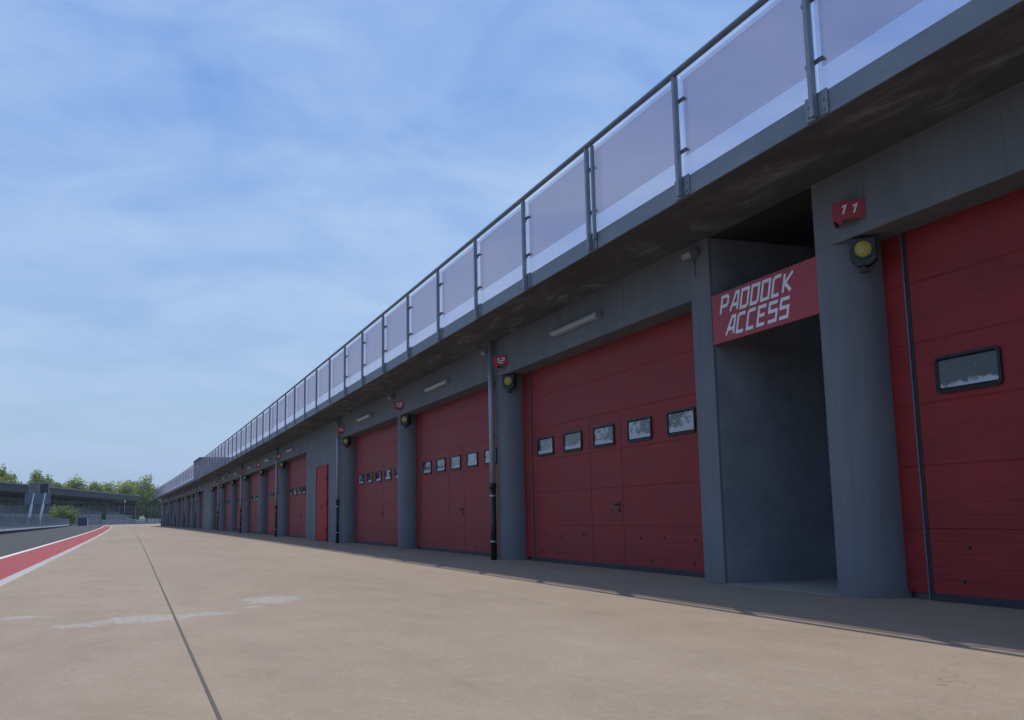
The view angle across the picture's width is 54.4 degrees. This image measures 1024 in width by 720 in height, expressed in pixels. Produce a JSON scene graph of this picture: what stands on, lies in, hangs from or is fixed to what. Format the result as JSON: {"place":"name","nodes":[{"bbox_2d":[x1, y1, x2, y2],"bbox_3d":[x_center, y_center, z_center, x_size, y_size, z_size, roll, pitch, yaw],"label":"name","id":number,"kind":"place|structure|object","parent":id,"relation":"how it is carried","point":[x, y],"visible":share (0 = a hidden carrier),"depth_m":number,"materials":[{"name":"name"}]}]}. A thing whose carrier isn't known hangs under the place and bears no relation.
{"place":"outdoors","nodes":[
{"label":"outdoors","id":0,"kind":"place"},
{"bbox_2d":[0,525,103,556],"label":"pit lane","id":1,"kind":"structure","parent":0,"point":[11,543],"depth_m":52.33,"materials":[{"name":"grey asphalt"}]},
{"bbox_2d":[0,526,103,558],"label":"white lane line","id":2,"kind":"object","parent":1,"relation":"on","point":[41,546],"visible":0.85,"depth_m":30.54,"materials":[{"name":"paint"}]},
{"bbox_2d":[0,526,110,579],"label":"red lane band","id":3,"kind":"object","parent":1,"relation":"on","point":[12,564],"visible":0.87,"depth_m":23.65,"materials":[{"name":"paint"}]},
{"bbox_2d":[78,517,87,525],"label":"marshal hut","id":4,"kind":"object","parent":1,"relation":"on","point":[82,521],"visible":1,"depth_m":185.85,"materials":[{"name":"blue metal"}]},
{"bbox_2d":[101,513,105,524],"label":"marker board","id":5,"kind":"object","parent":1,"relation":"on","point":[103,516],"visible":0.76,"depth_m":206.05,"materials":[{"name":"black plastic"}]},
{"bbox_2d":[136,492,165,520],"bbox_3d":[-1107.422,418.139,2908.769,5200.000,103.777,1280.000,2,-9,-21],"label":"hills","id":6,"kind":"structure","parent":0,"point":[141,517],"depth_m":2363.15,"materials":[{"name":"grey"}]},
{"bbox_2d":[271,405,273,433],"bbox_3d":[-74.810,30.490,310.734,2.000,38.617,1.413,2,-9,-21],"label":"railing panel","id":7,"kind":"object","parent":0,"point":[273,417],"visible":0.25,"depth_m":312.59,"materials":[{"name":"glass"}]},
{"bbox_2d":[0,0,970,492],"label":"sky","id":8,"kind":"structure","parent":0,"point":[203,202],"materials":[{"name":"blue"}]},
{"bbox_2d":[0,524,1023,719],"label":"pit apron","id":9,"kind":"object","parent":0,"point":[283,628],"visible":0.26,"depth_m":5.85,"materials":[{"name":"concrete"}]},
{"bbox_2d":[0,526,111,586],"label":"white painted line","id":10,"kind":"object","parent":9,"relation":"on","point":[6,580],"visible":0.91,"depth_m":17.66,"materials":[{"name":"white paint"}]},
{"bbox_2d":[131,529,221,719],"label":"expansion joint","id":11,"kind":"object","parent":9,"relation":"on","point":[216,711],"visible":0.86,"depth_m":5.30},
{"bbox_2d":[154,0,1023,608],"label":"pit building","id":12,"kind":"structure","parent":9,"relation":"on","point":[860,434],"depth_m":10.37,"materials":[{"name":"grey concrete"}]},
{"bbox_2d":[175,493,176,526],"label":"downpipe","id":13,"kind":"object","parent":12,"relation":"attached to","point":[175,511],"visible":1,"depth_m":107.69,"materials":[{"name":"metal"}]},
{"bbox_2d":[184,490,185,527],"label":"downpipe","id":14,"kind":"object","parent":12,"relation":"attached to","point":[184,509],"visible":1,"depth_m":95.53,"materials":[{"name":"metal"}]},
{"bbox_2d":[189,496,190,527],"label":"garage door","id":15,"kind":"structure","parent":12,"relation":"in","point":[190,496],"depth_m":94.56,"materials":[{"name":"red paint"}]},
{"bbox_2d":[194,485,196,528],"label":"downpipe","id":16,"kind":"object","parent":12,"relation":"attached to","point":[195,507],"visible":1,"depth_m":83.34,"materials":[{"name":"metal"}]},
{"bbox_2d":[201,492,203,528],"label":"garage door","id":17,"kind":"structure","parent":12,"relation":"in","point":[202,500],"depth_m":82.11,"materials":[{"name":"red paint"}]},
{"bbox_2d":[216,486,219,529],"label":"garage door","id":18,"kind":"structure","parent":12,"relation":"in","point":[219,486],"depth_m":70.31,"materials":[{"name":"red paint"}]},
{"bbox_2d":[217,475,219,530],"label":"downpipe","id":19,"kind":"object","parent":12,"relation":"attached to","point":[218,499],"visible":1,"depth_m":65.12,"materials":[{"name":"metal"}]},
{"bbox_2d":[225,483,229,530],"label":"garage door","id":20,"kind":"structure","parent":12,"relation":"in","point":[227,503],"depth_m":63.52,"materials":[{"name":"red paint"}]},
{"bbox_2d":[236,478,242,531],"bbox_3d":[-15.276,8.201,56.309,0.062,3.000,5.770,2,-9,-21],"label":"garage door","id":21,"kind":"structure","parent":12,"relation":"in","point":[238,481],"depth_m":57.71,"materials":[{"name":"red paint"}]},
{"bbox_2d":[239,464,242,532],"bbox_3d":[-14.390,7.362,52.961,0.151,3.606,0.122,2,-9,-21],"label":"downpipe","id":22,"kind":"object","parent":12,"relation":"attached to","point":[241,494],"visible":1,"depth_m":52.91,"materials":[{"name":"metal"}]},
{"bbox_2d":[249,473,258,533],"bbox_3d":[-12.809,7.174,49.947,0.104,3.000,6.270,2,-9,-21],"label":"garage door","id":23,"kind":"structure","parent":12,"relation":"in","point":[254,479],"depth_m":50.95,"materials":[{"name":"red paint"}]},
{"bbox_2d":[266,465,278,534],"bbox_3d":[-10.488,6.222,44.059,0.062,3.000,5.770,2,-9,-21],"label":"garage door","id":24,"kind":"structure","parent":12,"relation":"in","point":[270,507],"depth_m":45.02,"materials":[{"name":"red paint"}]},
{"bbox_2d":[274,447,278,536],"bbox_3d":[-9.614,5.383,40.707,0.151,3.606,0.122,2,-9,-21],"label":"downpipe","id":25,"kind":"object","parent":12,"relation":"attached to","point":[276,491],"visible":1,"depth_m":40.66,"materials":[{"name":"metal"}]},
{"bbox_2d":[279,462,284,468],"bbox_3d":[-9.326,4.309,40.535,0.210,0.285,0.218,-5,-10,24],"label":"signal lamp","id":26,"kind":"object","parent":12,"relation":"attached to","point":[281,465],"visible":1,"depth_m":40.46,"materials":[{"name":"black plastic"}]},
{"bbox_2d":[288,456,305,537],"bbox_3d":[-8.110,5.232,37.928,0.062,3.000,5.770,2,-9,-21],"label":"garage door","id":27,"kind":"structure","parent":12,"relation":"in","point":[297,467],"depth_m":38.24,"materials":[{"name":"red paint"}]},
{"bbox_2d":[315,464,327,541],"bbox_3d":[-6.021,4.513,31.416,0.091,2.360,1.960,2,-9,-21],"label":"steel door","id":28,"kind":"structure","parent":12,"relation":"in","point":[321,523],"depth_m":31.34,"materials":[{"name":"red metal"}]},
{"bbox_2d":[335,417,340,542],"bbox_3d":[-5.025,3.463,28.816,0.151,3.606,0.122,2,-9,-21],"label":"downpipe","id":29,"kind":"object","parent":12,"relation":"attached to","point":[337,499],"visible":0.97,"depth_m":28.78,"materials":[{"name":"metal"}]},
{"bbox_2d":[337,427,344,433],"bbox_3d":[-4.934,2.038,28.642,0.186,0.205,0.380,2,-9,-21],"label":"number sign","id":30,"kind":"object","parent":12,"relation":"attached to","point":[340,429],"visible":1,"depth_m":28.56,"materials":[{"name":"red metal"}]},
{"bbox_2d":[342,438,349,447],"bbox_3d":[-4.738,2.389,28.643,0.210,0.285,0.218,-5,-10,24],"label":"signal lamp","id":31,"kind":"object","parent":12,"relation":"attached to","point":[345,442],"visible":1,"depth_m":28.56,"materials":[{"name":"black plastic"}]},
{"bbox_2d":[356,413,372,421],"bbox_3d":[-3.851,1.506,25.964,0.095,0.100,1.544,2,-9,-21],"label":"wall lamp","id":32,"kind":"object","parent":12,"relation":"attached to","point":[367,416],"visible":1,"depth_m":25.74,"materials":[{"name":"white plastic"}]},
{"bbox_2d":[355,422,397,546],"bbox_3d":[-3.460,3.274,25.796,0.104,3.000,6.270,2,-9,-21],"label":"garage door","id":33,"kind":"structure","parent":12,"relation":"in","point":[376,451],"depth_m":25.93,"materials":[{"name":"red paint"}]},
{"bbox_2d":[388,393,394,406],"bbox_3d":[-2.806,0.938,23.196,0.131,0.320,0.180,2,-9,-21],"label":"floodlight","id":34,"kind":"object","parent":12,"relation":"attached to","point":[391,397],"visible":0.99,"depth_m":23.15,"materials":[{"name":"metal"}]},
{"bbox_2d":[394,401,403,409],"bbox_3d":[-2.579,1.045,22.492,0.186,0.205,0.380,2,-9,-21],"label":"number sign","id":35,"kind":"object","parent":12,"relation":"attached to","point":[398,405],"visible":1,"depth_m":22.41,"materials":[{"name":"red metal"}]},
{"bbox_2d":[400,415,410,427],"bbox_3d":[-2.383,1.396,22.493,0.210,0.285,0.218,-5,-10,24],"label":"signal lamp","id":36,"kind":"object","parent":12,"relation":"attached to","point":[405,421],"visible":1,"depth_m":22.41,"materials":[{"name":"black plastic"}]},
{"bbox_2d":[424,378,449,392],"bbox_3d":[-1.500,0.513,19.812,0.095,0.100,1.544,2,-9,-21],"label":"wall lamp","id":37,"kind":"object","parent":12,"relation":"attached to","point":[446,381],"visible":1,"depth_m":19.67,"materials":[{"name":"white plastic"}]},
{"bbox_2d":[416,385,498,556],"bbox_3d":[-1.112,2.280,19.643,0.104,3.000,6.270,2,-9,-21],"label":"garage door","id":38,"kind":"structure","parent":12,"relation":"in","point":[453,462],"depth_m":19.65,"materials":[{"name":"red paint"}]},
{"bbox_2d":[480,348,487,355],"bbox_3d":[-0.452,-0.058,17.025,0.131,0.320,0.180,2,-9,-21],"label":"floodlight","id":39,"kind":"object","parent":12,"relation":"attached to","point":[485,352],"visible":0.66,"depth_m":16.96,"materials":[{"name":"metal"}]},
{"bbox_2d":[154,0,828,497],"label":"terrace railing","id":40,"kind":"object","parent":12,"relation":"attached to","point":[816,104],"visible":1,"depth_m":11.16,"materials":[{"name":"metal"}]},
{"bbox_2d":[488,341,497,559],"bbox_3d":[-0.315,1.474,16.494,0.151,3.606,0.122,2,-9,-21],"label":"downpipe","id":41,"kind":"object","parent":12,"relation":"attached to","point":[493,487],"visible":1,"depth_m":16.44,"materials":[{"name":"metal"}]},
{"bbox_2d":[493,355,507,367],"bbox_3d":[-0.225,0.049,16.320,0.186,0.205,0.380,2,-9,-21],"label":"number sign","id":42,"kind":"object","parent":12,"relation":"attached to","point":[498,361],"visible":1,"depth_m":16.24,"materials":[{"name":"red metal"}]},
{"bbox_2d":[502,375,515,392],"bbox_3d":[-0.029,0.400,16.321,0.210,0.285,0.218,-5,-10,24],"label":"signal lamp","id":43,"kind":"object","parent":12,"relation":"attached to","point":[508,383],"visible":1,"depth_m":16.24,"materials":[{"name":"black plastic"}]},
{"bbox_2d":[549,310,601,337],"bbox_3d":[0.853,-0.483,13.641,0.095,0.100,1.544,2,-9,-21],"label":"wall lamp","id":44,"kind":"object","parent":12,"relation":"attached to","point":[595,315],"visible":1,"depth_m":13.51,"materials":[{"name":"white plastic"}]},
{"bbox_2d":[522,312,704,577],"bbox_3d":[1.242,1.284,13.471,0.104,3.000,6.270,2,-9,-21],"label":"garage door","id":45,"kind":"structure","parent":12,"relation":"in","point":[612,469],"depth_m":13.07,"materials":[{"name":"red paint"}]},
{"bbox_2d":[681,247,698,276],"bbox_3d":[1.930,-1.066,10.779,0.131,0.320,0.180,2,-9,-21],"label":"security camera","id":46,"kind":"object","parent":12,"relation":"attached to","point":[693,253],"visible":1,"depth_m":10.75,"materials":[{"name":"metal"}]},
{"bbox_2d":[711,256,818,344],"bbox_3d":[2.417,-0.540,9.657,0.023,0.520,1.737,2,-9,-21],"label":"access sign","id":47,"kind":"object","parent":12,"relation":"attached to","point":[789,294],"visible":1,"depth_m":9.55,"materials":[{"name":"red metal"}]},
{"bbox_2d":[831,198,865,228],"bbox_3d":[2.784,-1.224,8.430,0.186,0.205,0.380,2,-9,-21],"label":"number sign","id":48,"kind":"object","parent":12,"relation":"attached to","point":[847,209],"visible":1,"depth_m":8.35,"materials":[{"name":"red metal"}]},
{"bbox_2d":[849,236,877,272],"bbox_3d":[2.980,-0.874,8.431,0.210,0.285,0.218,-5,-10,24],"label":"signal lamp","id":49,"kind":"object","parent":12,"relation":"attached to","point":[863,255],"visible":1,"depth_m":8.35,"materials":[{"name":"black plastic"}]},
{"bbox_2d":[881,188,1023,608],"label":"garage door","id":50,"kind":"structure","parent":12,"relation":"in","point":[954,283],"depth_m":7.67,"materials":[{"name":"red paint"}]},
{"label":"ground","id":51,"kind":"structure","parent":0,"visible":0},
{"bbox_2d":[0,464,18,482],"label":"tree","id":52,"kind":"object","parent":51,"relation":"on","point":[5,476],"visible":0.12,"depth_m":266.94,"materials":[{"name":"green plant"}]},
{"bbox_2d":[24,482,50,527],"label":"timing gantry","id":53,"kind":"object","parent":51,"relation":"on","point":[32,497],"visible":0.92,"depth_m":106.04,"materials":[{"name":"white metal"}]},
{"bbox_2d":[26,469,57,503],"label":"tree","id":54,"kind":"object","parent":51,"relation":"on","point":[35,477],"visible":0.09,"depth_m":286.59,"materials":[{"name":"green plant"}]},
{"bbox_2d":[52,482,75,507],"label":"tree","id":55,"kind":"object","parent":51,"relation":"on","point":[58,484],"visible":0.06,"depth_m":302.62,"materials":[{"name":"green plant"}]},
{"bbox_2d":[49,505,82,525],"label":"bush","id":56,"kind":"object","parent":51,"relation":"on","point":[65,512],"visible":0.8,"depth_m":191.22,"materials":[{"name":"green plant"}]},
{"bbox_2d":[0,481,140,525],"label":"grandstand","id":57,"kind":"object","parent":51,"relation":"on","point":[12,494],"visible":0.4,"depth_m":279.78,"materials":[{"name":"concrete"}]},
{"bbox_2d":[61,474,96,510],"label":"tree","id":58,"kind":"object","parent":51,"relation":"on","point":[74,484],"visible":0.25,"depth_m":313.33,"materials":[{"name":"green plant"}]},
{"bbox_2d":[85,481,110,513],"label":"tree","id":59,"kind":"object","parent":51,"relation":"on","point":[95,486],"visible":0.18,"depth_m":328.94,"materials":[{"name":"green plant"}]},
{"bbox_2d":[100,480,118,502],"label":"tree","id":60,"kind":"object","parent":51,"relation":"on","point":[110,489],"visible":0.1,"depth_m":358.30,"materials":[{"name":"green plant"}]},
{"bbox_2d":[112,480,138,511],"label":"tree","id":61,"kind":"object","parent":51,"relation":"on","point":[125,487],"visible":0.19,"depth_m":368.45,"materials":[{"name":"green plant"}]},
{"bbox_2d":[132,481,146,522],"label":"tree","id":62,"kind":"object","parent":51,"relation":"on","point":[137,517],"visible":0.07,"depth_m":379.80,"materials":[{"name":"green plant"}]},
{"bbox_2d":[132,474,162,520],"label":"tree","id":63,"kind":"object","parent":51,"relation":"on","point":[147,490],"visible":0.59,"depth_m":370.32,"materials":[{"name":"green plant"}]},
{"bbox_2d":[146,494,161,518],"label":"tree","id":64,"kind":"object","parent":51,"relation":"on","point":[154,502],"visible":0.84,"depth_m":366.93,"materials":[{"name":"green plant"}]},
{"label":"race track","id":65,"kind":"structure","parent":0,"visible":0},
{"bbox_2d":[0,515,69,533],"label":"pit wall","id":66,"kind":"structure","parent":65,"relation":"on","point":[50,523],"depth_m":93.43,"materials":[{"name":"concrete"}]},
{"bbox_2d":[0,505,160,527],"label":"catch fence","id":67,"kind":"object","parent":65,"relation":"on","point":[148,521],"visible":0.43,"depth_m":212.68,"materials":[{"name":"metal"}]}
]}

